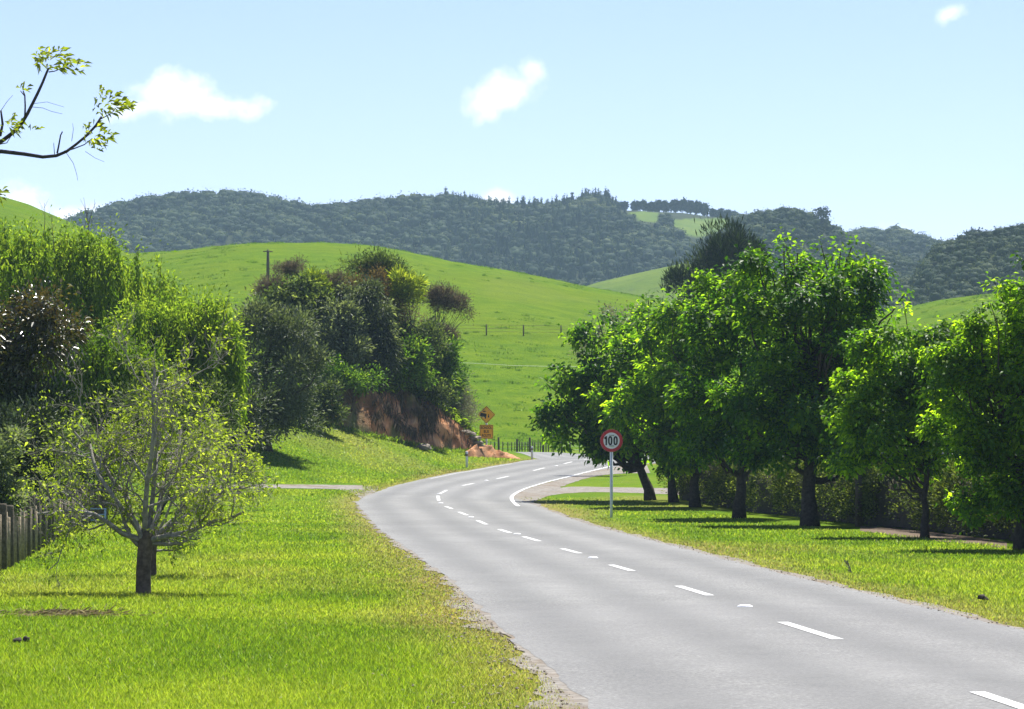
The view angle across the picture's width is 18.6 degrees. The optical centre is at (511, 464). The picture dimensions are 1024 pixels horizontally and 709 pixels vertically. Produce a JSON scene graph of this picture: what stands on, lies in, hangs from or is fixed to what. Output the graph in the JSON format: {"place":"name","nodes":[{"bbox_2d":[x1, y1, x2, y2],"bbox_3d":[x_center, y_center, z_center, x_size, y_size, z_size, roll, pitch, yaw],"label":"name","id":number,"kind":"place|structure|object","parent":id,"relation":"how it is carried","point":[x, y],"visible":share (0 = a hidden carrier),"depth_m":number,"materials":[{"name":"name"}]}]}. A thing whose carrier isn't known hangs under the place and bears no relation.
{"place":"outdoors","nodes":[
{"label":"outdoors","id":0,"kind":"place"},
{"bbox_2d":[0,603,161,617],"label":"dead grass","id":1,"kind":"structure","parent":0,"point":[83,612],"depth_m":34.69,"materials":[{"name":"beige plant"}]},
{"bbox_2d":[157,483,376,498],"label":"gravel driveway","id":2,"kind":"structure","parent":0,"point":[350,487],"depth_m":125.44,"materials":[{"name":"grey gravel"}]},
{"bbox_2d":[0,489,580,708],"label":"verge grass","id":3,"kind":"structure","parent":0,"point":[214,685],"depth_m":31.57,"materials":[{"name":"green plant"}]},
{"bbox_2d":[110,418,532,496],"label":"verge grass","id":4,"kind":"structure","parent":0,"point":[407,478],"depth_m":140.68,"materials":[{"name":"green plant"}]},
{"bbox_2d":[298,364,487,453],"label":"clay bank","id":5,"kind":"structure","parent":0,"point":[361,420],"depth_m":156.82,"materials":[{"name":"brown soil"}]},
{"bbox_2d":[300,264,334,292],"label":"yellow shrub","id":6,"kind":"object","parent":5,"relation":"on","point":[319,277],"visible":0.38,"depth_m":161.82,"materials":[{"name":"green plant"}]},
{"bbox_2d":[316,265,356,311],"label":"kanuka tree","id":7,"kind":"object","parent":5,"relation":"on","point":[333,278],"visible":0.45,"depth_m":163.77,"materials":[{"name":"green plant"}]},
{"bbox_2d":[307,294,380,376],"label":"bank tree","id":8,"kind":"object","parent":5,"relation":"on","point":[341,327],"visible":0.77,"depth_m":154.61,"materials":[{"name":"green plant"}]},
{"bbox_2d":[303,352,393,403],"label":"bank shrub","id":9,"kind":"object","parent":5,"relation":"on","point":[357,382],"visible":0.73,"depth_m":152.74,"materials":[{"name":"green plant"}]},
{"bbox_2d":[328,273,409,381],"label":"bank tree","id":10,"kind":"object","parent":5,"relation":"on","point":[384,337],"visible":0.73,"depth_m":156.45,"materials":[{"name":"green plant"}]},
{"bbox_2d":[320,298,430,378],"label":"bank shrub","id":11,"kind":"object","parent":5,"relation":"on","point":[396,321],"visible":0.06,"depth_m":158.36,"materials":[{"name":"green plant"}]},
{"bbox_2d":[341,261,411,327],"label":"rusty tree","id":12,"kind":"object","parent":5,"relation":"on","point":[382,276],"visible":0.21,"depth_m":159.86,"materials":[{"name":"green plant"}]},
{"bbox_2d":[336,243,424,288],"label":"conifer tree","id":13,"kind":"object","parent":5,"relation":"on","point":[386,260],"visible":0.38,"depth_m":162.67,"materials":[{"name":"green plant"}]},
{"bbox_2d":[310,367,482,449],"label":"hanging dry fern","id":14,"kind":"object","parent":5,"relation":"on","point":[431,416],"visible":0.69,"depth_m":156.98,"materials":[{"name":"plant"}]},
{"bbox_2d":[385,263,430,335],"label":"yellow shrub","id":15,"kind":"object","parent":5,"relation":"on","point":[405,283],"visible":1,"depth_m":159.82,"materials":[{"name":"green plant"}]},
{"bbox_2d":[386,329,441,413],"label":"bank shrub","id":16,"kind":"object","parent":5,"relation":"on","point":[422,353],"visible":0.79,"depth_m":157.80,"materials":[{"name":"green plant"}]},
{"bbox_2d":[399,288,440,335],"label":"kanuka tree","id":17,"kind":"object","parent":5,"relation":"on","point":[407,317],"visible":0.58,"depth_m":160.87,"materials":[{"name":"green plant"}]},
{"bbox_2d":[397,316,469,414],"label":"bank shrub","id":18,"kind":"object","parent":5,"relation":"on","point":[442,392],"visible":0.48,"depth_m":159.79,"materials":[{"name":"green plant"}]},
{"bbox_2d":[425,332,466,392],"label":"bank shrub","id":19,"kind":"object","parent":5,"relation":"on","point":[449,366],"visible":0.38,"depth_m":163.58,"materials":[{"name":"green plant"}]},
{"bbox_2d":[436,320,463,350],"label":"kanuka tree","id":20,"kind":"object","parent":5,"relation":"on","point":[455,333],"visible":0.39,"depth_m":164.96,"materials":[{"name":"green plant"}]},
{"bbox_2d":[421,278,479,344],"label":"kanuka tree","id":21,"kind":"object","parent":5,"relation":"on","point":[442,297],"visible":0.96,"depth_m":162.85,"materials":[{"name":"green plant"}]},
{"bbox_2d":[447,365,474,406],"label":"bank shrub","id":22,"kind":"object","parent":5,"relation":"on","point":[462,383],"visible":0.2,"depth_m":165.93,"materials":[{"name":"green plant"}]},
{"bbox_2d":[444,364,489,428],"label":"grey shrub","id":23,"kind":"object","parent":5,"relation":"on","point":[468,400],"visible":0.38,"depth_m":166.60,"materials":[{"name":"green plant"}]},
{"bbox_2d":[0,197,1009,450],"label":"grassy hill","id":24,"kind":"structure","parent":0,"point":[508,295],"depth_m":311.61,"materials":[{"name":"green plant"}]},
{"bbox_2d":[263,249,272,277],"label":"utility pole","id":25,"kind":"object","parent":24,"relation":"on","point":[267,264],"visible":0.72,"depth_m":309.82,"materials":[{"name":"grey wood"}]},
{"bbox_2d":[0,195,1003,448],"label":"pasture tussocks","id":26,"kind":"object","parent":24,"relation":"on","point":[224,249],"visible":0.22,"depth_m":311.44,"materials":[{"name":"green plant"}]},
{"bbox_2d":[463,324,610,336],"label":"hill fence","id":27,"kind":"object","parent":24,"relation":"on","point":[560,329],"visible":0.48,"depth_m":271.82,"materials":[{"name":"wood"}]},
{"bbox_2d":[658,211,769,347],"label":"pine tree","id":28,"kind":"object","parent":24,"relation":"on","point":[719,247],"visible":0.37,"depth_m":234.52,"materials":[{"name":"green plant"}]},
{"bbox_2d":[0,0,1023,240],"label":"sky","id":29,"kind":"structure","parent":0,"point":[881,114],"materials":[{"name":"blue"}]},
{"bbox_2d":[1,415,1023,708],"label":"lawn ground","id":30,"kind":"structure","parent":0,"point":[627,479],"depth_m":99.37,"materials":[{"name":"green plant"}]},
{"bbox_2d":[0,411,32,526],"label":"leafy shrub","id":31,"kind":"object","parent":30,"relation":"on","point":[7,455],"visible":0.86,"depth_m":52.96,"materials":[{"name":"green plant"}]},
{"bbox_2d":[12,636,29,642],"bbox_3d":[-4.643,1.651,29.598,0.169,0.065,0.102,0,0,0],"label":"dark clod","id":32,"kind":"object","parent":30,"relation":"on","point":[19,639],"visible":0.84,"depth_m":29.59,"materials":[{"name":"brown soil"}]},
{"bbox_2d":[0,343,86,466],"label":"leafy shrub","id":33,"kind":"object","parent":30,"relation":"on","point":[22,391],"visible":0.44,"depth_m":69.82,"materials":[{"name":"green plant"}]},
{"bbox_2d":[0,386,90,510],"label":"leafy shrub","id":34,"kind":"object","parent":30,"relation":"on","point":[5,414],"visible":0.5,"depth_m":65.93,"materials":[{"name":"green plant"}]},
{"bbox_2d":[0,274,103,472],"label":"copper shrub","id":35,"kind":"object","parent":30,"relation":"on","point":[35,314],"visible":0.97,"depth_m":69.78,"materials":[{"name":"brown plant"}]},
{"bbox_2d":[0,481,109,571],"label":"paddock fence","id":36,"kind":"object","parent":30,"relation":"on","point":[18,544],"visible":0.44,"depth_m":57.65,"materials":[{"name":"wood"}]},
{"bbox_2d":[91,508,105,520],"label":"metal gate","id":37,"kind":"structure","parent":36,"relation":"attached to","point":[104,509],"depth_m":88.56,"materials":[{"name":"grey metal"}]},
{"bbox_2d":[0,46,137,207],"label":"overhanging tree","id":38,"kind":"object","parent":30,"relation":"on","point":[127,104],"visible":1,"depth_m":24.99,"materials":[{"name":"green plant"}]},
{"bbox_2d":[31,422,121,510],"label":"leafy shrub","id":39,"kind":"object","parent":30,"relation":"on","point":[79,473],"visible":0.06,"depth_m":98.72,"materials":[{"name":"green plant"}]},
{"bbox_2d":[0,199,198,471],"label":"willow tree","id":40,"kind":"object","parent":30,"relation":"on","point":[81,269],"visible":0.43,"depth_m":111.14,"materials":[{"name":"green plant"}]},
{"bbox_2d":[32,311,183,518],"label":"willow tree","id":41,"kind":"object","parent":30,"relation":"on","point":[100,362],"visible":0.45,"depth_m":91.44,"materials":[{"name":"green plant"}]},
{"bbox_2d":[6,298,278,593],"bbox_3d":[-4.861,-0.209,41.334,3.584,4.049,3.538,0,0,0],"label":"young tree","id":42,"kind":"object","parent":30,"relation":"on","point":[146,538],"visible":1,"depth_m":41.02,"materials":[{"name":"green plant"}]},
{"bbox_2d":[53,366,249,521],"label":"leafy shrub","id":43,"kind":"object","parent":30,"relation":"on","point":[193,402],"visible":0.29,"depth_m":89.97,"materials":[{"name":"green plant"}]},
{"bbox_2d":[97,273,256,509],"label":"willow tree","id":44,"kind":"object","parent":30,"relation":"on","point":[194,319],"visible":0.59,"depth_m":101.42,"materials":[{"name":"green plant"}]},
{"bbox_2d":[72,372,284,575],"bbox_3d":[-5.125,0.204,47.804,3.215,3.199,2.685,0,0,0],"label":"young tree","id":45,"kind":"object","parent":30,"relation":"on","point":[153,557],"visible":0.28,"depth_m":47.56,"materials":[{"name":"green plant"}]},
{"bbox_2d":[211,344,284,493],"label":"leafy shrub","id":46,"kind":"object","parent":30,"relation":"on","point":[259,403],"visible":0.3,"depth_m":117.89,"materials":[{"name":"green plant"}]},
{"bbox_2d":[247,265,294,351],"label":"kanuka tree","id":47,"kind":"object","parent":30,"relation":"on","point":[266,282],"visible":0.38,"depth_m":165.71,"materials":[{"name":"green plant"}]},
{"bbox_2d":[229,287,342,451],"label":"round tree","id":48,"kind":"object","parent":30,"relation":"on","point":[290,355],"visible":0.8,"depth_m":137.17,"materials":[{"name":"green plant"}]},
{"bbox_2d":[241,270,336,380],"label":"bank tree","id":49,"kind":"object","parent":30,"relation":"on","point":[302,291],"visible":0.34,"depth_m":156.67,"materials":[{"name":"green plant"}]},
{"bbox_2d":[269,252,308,287],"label":"kanuka tree","id":50,"kind":"object","parent":30,"relation":"on","point":[291,268],"visible":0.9,"depth_m":169.88,"materials":[{"name":"green plant"}]},
{"bbox_2d":[293,372,350,432],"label":"bank shrub","id":51,"kind":"object","parent":30,"relation":"on","point":[326,393],"visible":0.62,"depth_m":147.84,"materials":[{"name":"green plant"}]},
{"bbox_2d":[417,443,431,449],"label":"boulder","id":52,"kind":"object","parent":30,"relation":"on","point":[424,446],"visible":1,"depth_m":156.59,"materials":[{"name":"grey stone"}]},
{"bbox_2d":[465,451,467,467],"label":"marker post","id":53,"kind":"object","parent":30,"relation":"on","point":[466,454],"visible":0.79,"depth_m":153.27,"materials":[{"name":"white plastic"}]},
{"bbox_2d":[479,406,494,444],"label":"warning sign","id":54,"kind":"object","parent":30,"relation":"on","point":[486,431],"visible":0.98,"depth_m":167.32,"materials":[{"name":"yellow metal"}]},
{"bbox_2d":[465,444,519,458],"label":"clay heap","id":55,"kind":"object","parent":30,"relation":"on","point":[488,451],"visible":0.92,"depth_m":165.53,"materials":[{"name":"brown soil"}]},
{"bbox_2d":[462,430,484,446],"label":"rock ledge","id":56,"kind":"object","parent":55,"relation":"on","point":[468,432],"visible":1,"depth_m":164.36,"materials":[{"name":"grey stone"}]},
{"bbox_2d":[490,437,581,452],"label":"roadside fence","id":57,"kind":"object","parent":30,"relation":"on","point":[528,445],"visible":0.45,"depth_m":192.48,"materials":[{"name":"metal"}]},
{"bbox_2d":[525,305,656,500],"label":"verge tree","id":58,"kind":"object","parent":30,"relation":"on","point":[561,417],"visible":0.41,"depth_m":114.83,"materials":[{"name":"green plant"}]},
{"bbox_2d":[567,299,646,363],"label":"tree","id":59,"kind":"object","parent":30,"relation":"on","point":[613,311],"visible":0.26,"depth_m":145.69,"materials":[{"name":"green plant"}]},
{"bbox_2d":[600,429,622,517],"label":"speed sign","id":60,"kind":"object","parent":30,"relation":"on","point":[611,441],"visible":0.97,"depth_m":95.31,"materials":[{"name":"metal"}]},
{"bbox_2d":[574,290,682,501],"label":"verge tree","id":61,"kind":"object","parent":30,"relation":"on","point":[621,348],"visible":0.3,"depth_m":112.83,"materials":[{"name":"green plant"}]},
{"bbox_2d":[596,267,752,506],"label":"verge tree","id":62,"kind":"object","parent":30,"relation":"on","point":[656,377],"visible":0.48,"depth_m":107.23,"materials":[{"name":"green plant"}]},
{"bbox_2d":[660,253,804,518],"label":"verge tree","id":63,"kind":"object","parent":30,"relation":"on","point":[707,363],"visible":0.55,"depth_m":93.45,"materials":[{"name":"green plant"}]},
{"bbox_2d":[519,496,1023,627],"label":"verge grass","id":64,"kind":"structure","parent":30,"relation":"on","point":[958,590],"depth_m":57.47,"materials":[{"name":"green plant"}]},
{"bbox_2d":[704,223,914,525],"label":"verge tree","id":65,"kind":"object","parent":30,"relation":"on","point":[809,362],"visible":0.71,"depth_m":85.95,"materials":[{"name":"green plant"}]},
{"bbox_2d":[657,454,1016,540],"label":"clipped hedge","id":66,"kind":"object","parent":30,"relation":"on","point":[883,503],"visible":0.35,"depth_m":87.25,"materials":[{"name":"green plant"}]},
{"bbox_2d":[844,560,850,571],"bbox_3d":[5.265,1.599,49.077,0.128,0.219,0.075,0,0,0],"label":"dry weed","id":67,"kind":"object","parent":30,"relation":"on","point":[847,563],"visible":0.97,"depth_m":49.07,"materials":[{"name":"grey plant"}]},
{"bbox_2d":[855,473,861,526],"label":"wooden post","id":68,"kind":"object","parent":30,"relation":"on","point":[858,520],"visible":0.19,"depth_m":85.63,"materials":[{"name":"grey wood"}]},
{"bbox_2d":[818,301,994,537],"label":"verge tree","id":69,"kind":"object","parent":30,"relation":"on","point":[869,431],"visible":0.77,"depth_m":72.59,"materials":[{"name":"green plant"}]},
{"bbox_2d":[860,526,1006,548],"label":"mulch bed","id":70,"kind":"object","parent":30,"relation":"on","point":[907,532],"visible":0.8,"depth_m":75.00,"materials":[{"name":"brown soil"}]},
{"bbox_2d":[905,250,1023,549],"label":"verge tree","id":71,"kind":"object","parent":30,"relation":"on","point":[984,448],"visible":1,"depth_m":62.69,"materials":[{"name":"green plant"}]},
{"bbox_2d":[977,594,988,599],"bbox_3d":[5.826,1.640,38.730,0.142,0.080,0.092,0,0,0],"label":"dark clod","id":72,"kind":"object","parent":30,"relation":"on","point":[982,596],"visible":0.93,"depth_m":38.70,"materials":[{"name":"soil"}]},
{"bbox_2d":[517,452,584,458],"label":"side road","id":73,"kind":"structure","parent":0,"point":[541,455],"depth_m":176.49,"materials":[{"name":"grey asphalt"}]},
{"bbox_2d":[119,202,1023,315],"bbox_3d":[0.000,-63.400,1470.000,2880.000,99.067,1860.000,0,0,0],"label":"hills","id":74,"kind":"structure","parent":0,"point":[641,283],"depth_m":1123.10,"materials":[{"name":"green plant"}]},
{"bbox_2d":[64,186,858,285],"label":"ridge forest","id":75,"kind":"object","parent":74,"relation":"on","point":[508,236],"visible":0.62,"depth_m":1211.44,"materials":[{"name":"green plant"}]},
{"bbox_2d":[618,201,629,210],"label":"ridge tree","id":76,"kind":"object","parent":74,"relation":"on","point":[624,204],"visible":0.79,"depth_m":1350.71,"materials":[{"name":"green plant"}]},
{"bbox_2d":[630,199,641,210],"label":"ridge tree","id":77,"kind":"object","parent":74,"relation":"on","point":[635,206],"visible":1,"depth_m":1350.65,"materials":[{"name":"green plant"}]},
{"bbox_2d":[640,199,647,210],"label":"ridge tree","id":78,"kind":"object","parent":74,"relation":"on","point":[644,205],"visible":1,"depth_m":1350.60,"materials":[{"name":"green plant"}]},
{"bbox_2d":[647,201,654,211],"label":"ridge tree","id":79,"kind":"object","parent":74,"relation":"on","point":[650,206],"visible":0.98,"depth_m":1350.90,"materials":[{"name":"green plant"}]},
{"bbox_2d":[653,200,662,211],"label":"ridge tree","id":80,"kind":"object","parent":74,"relation":"on","point":[658,205],"visible":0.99,"depth_m":1350.78,"materials":[{"name":"green plant"}]},
{"bbox_2d":[662,200,671,211],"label":"ridge tree","id":81,"kind":"object","parent":74,"relation":"on","point":[665,206],"visible":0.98,"depth_m":1350.78,"materials":[{"name":"green plant"}]},
{"bbox_2d":[669,198,679,212],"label":"ridge tree","id":82,"kind":"object","parent":74,"relation":"on","point":[673,204],"visible":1,"depth_m":1350.93,"materials":[{"name":"green plant"}]},
{"bbox_2d":[677,197,688,212],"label":"ridge tree","id":83,"kind":"object","parent":74,"relation":"on","point":[683,203],"visible":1,"depth_m":1350.69,"materials":[{"name":"green plant"}]},
{"bbox_2d":[685,200,694,213],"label":"ridge tree","id":84,"kind":"object","parent":74,"relation":"on","point":[689,209],"visible":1,"depth_m":1350.71,"materials":[{"name":"green plant"}]},
{"bbox_2d":[693,200,702,214],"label":"ridge tree","id":85,"kind":"object","parent":74,"relation":"on","point":[697,206],"visible":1,"depth_m":1350.68,"materials":[{"name":"green plant"}]},
{"bbox_2d":[700,202,711,215],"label":"ridge tree","id":86,"kind":"object","parent":74,"relation":"on","point":[705,208],"visible":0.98,"depth_m":1350.86,"materials":[{"name":"green plant"}]},
{"bbox_2d":[709,207,717,216],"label":"ridge tree","id":87,"kind":"object","parent":74,"relation":"on","point":[712,212],"visible":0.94,"depth_m":1350.95,"materials":[{"name":"green plant"}]},
{"bbox_2d":[716,208,724,217],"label":"ridge tree","id":88,"kind":"object","parent":74,"relation":"on","point":[720,210],"visible":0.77,"depth_m":1350.96,"materials":[{"name":"green plant"}]},
{"bbox_2d":[724,209,731,218],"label":"ridge tree","id":89,"kind":"object","parent":74,"relation":"on","point":[728,211],"visible":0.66,"depth_m":1351.16,"materials":[{"name":"green plant"}]},
{"bbox_2d":[689,204,920,294],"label":"hill forest","id":90,"kind":"object","parent":74,"relation":"on","point":[758,221],"visible":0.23,"depth_m":913.54,"materials":[{"name":"green plant"}]},
{"bbox_2d":[809,206,831,230],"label":"emergent tree","id":91,"kind":"object","parent":74,"relation":"on","point":[823,212],"visible":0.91,"depth_m":929.07,"materials":[{"name":"green plant"}]},
{"bbox_2d":[848,223,953,259],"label":"ridge forest","id":92,"kind":"object","parent":74,"relation":"on","point":[902,240],"visible":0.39,"depth_m":1203.56,"materials":[{"name":"green plant"}]},
{"bbox_2d":[865,223,1023,311],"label":"hill forest","id":93,"kind":"object","parent":74,"relation":"on","point":[959,257],"visible":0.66,"depth_m":641.06,"materials":[{"name":"green plant"}]},
{"bbox_2d":[962,226,982,233],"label":"emergent tree","id":94,"kind":"object","parent":74,"relation":"on","point":[971,230],"visible":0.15,"depth_m":689.50,"materials":[{"name":"green plant"}]},
{"bbox_2d":[356,456,1023,708],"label":"road","id":95,"kind":"structure","parent":0,"point":[599,632],"depth_m":34.14,"materials":[{"name":"grey asphalt"}]},
{"bbox_2d":[353,501,588,708],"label":"road shoulder","id":96,"kind":"object","parent":95,"relation":"on","point":[573,697],"visible":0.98,"depth_m":26.76},
{"bbox_2d":[431,464,609,505],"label":"edge line paint","id":97,"kind":"object","parent":95,"relation":"on","point":[512,499],"visible":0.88,"depth_m":130.87,"materials":[{"name":"white paint"}]},
{"bbox_2d":[513,465,649,503],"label":"gravel apron","id":98,"kind":"object","parent":95,"relation":"on","point":[534,492],"visible":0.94,"depth_m":130.56,"materials":[{"name":"grey gravel"}]},
{"bbox_2d":[540,487,678,497],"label":"gravel entrance","id":99,"kind":"object","parent":98,"relation":"on","point":[562,490],"visible":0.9,"depth_m":125.16,"materials":[{"name":"grey gravel"}]},
{"bbox_2d":[279,505,1023,708],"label":"edge pebbles","id":100,"kind":"object","parent":95,"relation":"on","point":[520,662],"visible":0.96,"depth_m":31.23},
{"bbox_2d":[436,459,1023,708],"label":"line paint","id":101,"kind":"object","parent":95,"relation":"on","point":[1003,700],"visible":0.98,"depth_m":31.99,"materials":[{"name":"white paint"}]},
{"bbox_2d":[737,604,752,606],"bbox_3d":[2.771,1.677,37.248,0.187,0.025,0.170,0,0,0],"label":"road stud","id":102,"kind":"object","parent":95,"relation":"on","point":[744,605],"visible":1,"depth_m":37.19,"materials":[{"name":"white plastic"}]},
{"bbox_2d":[531,503,1023,629],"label":"road shoulder","id":103,"kind":"object","parent":95,"relation":"on","point":[941,608],"visible":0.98,"depth_m":46.90}
]}

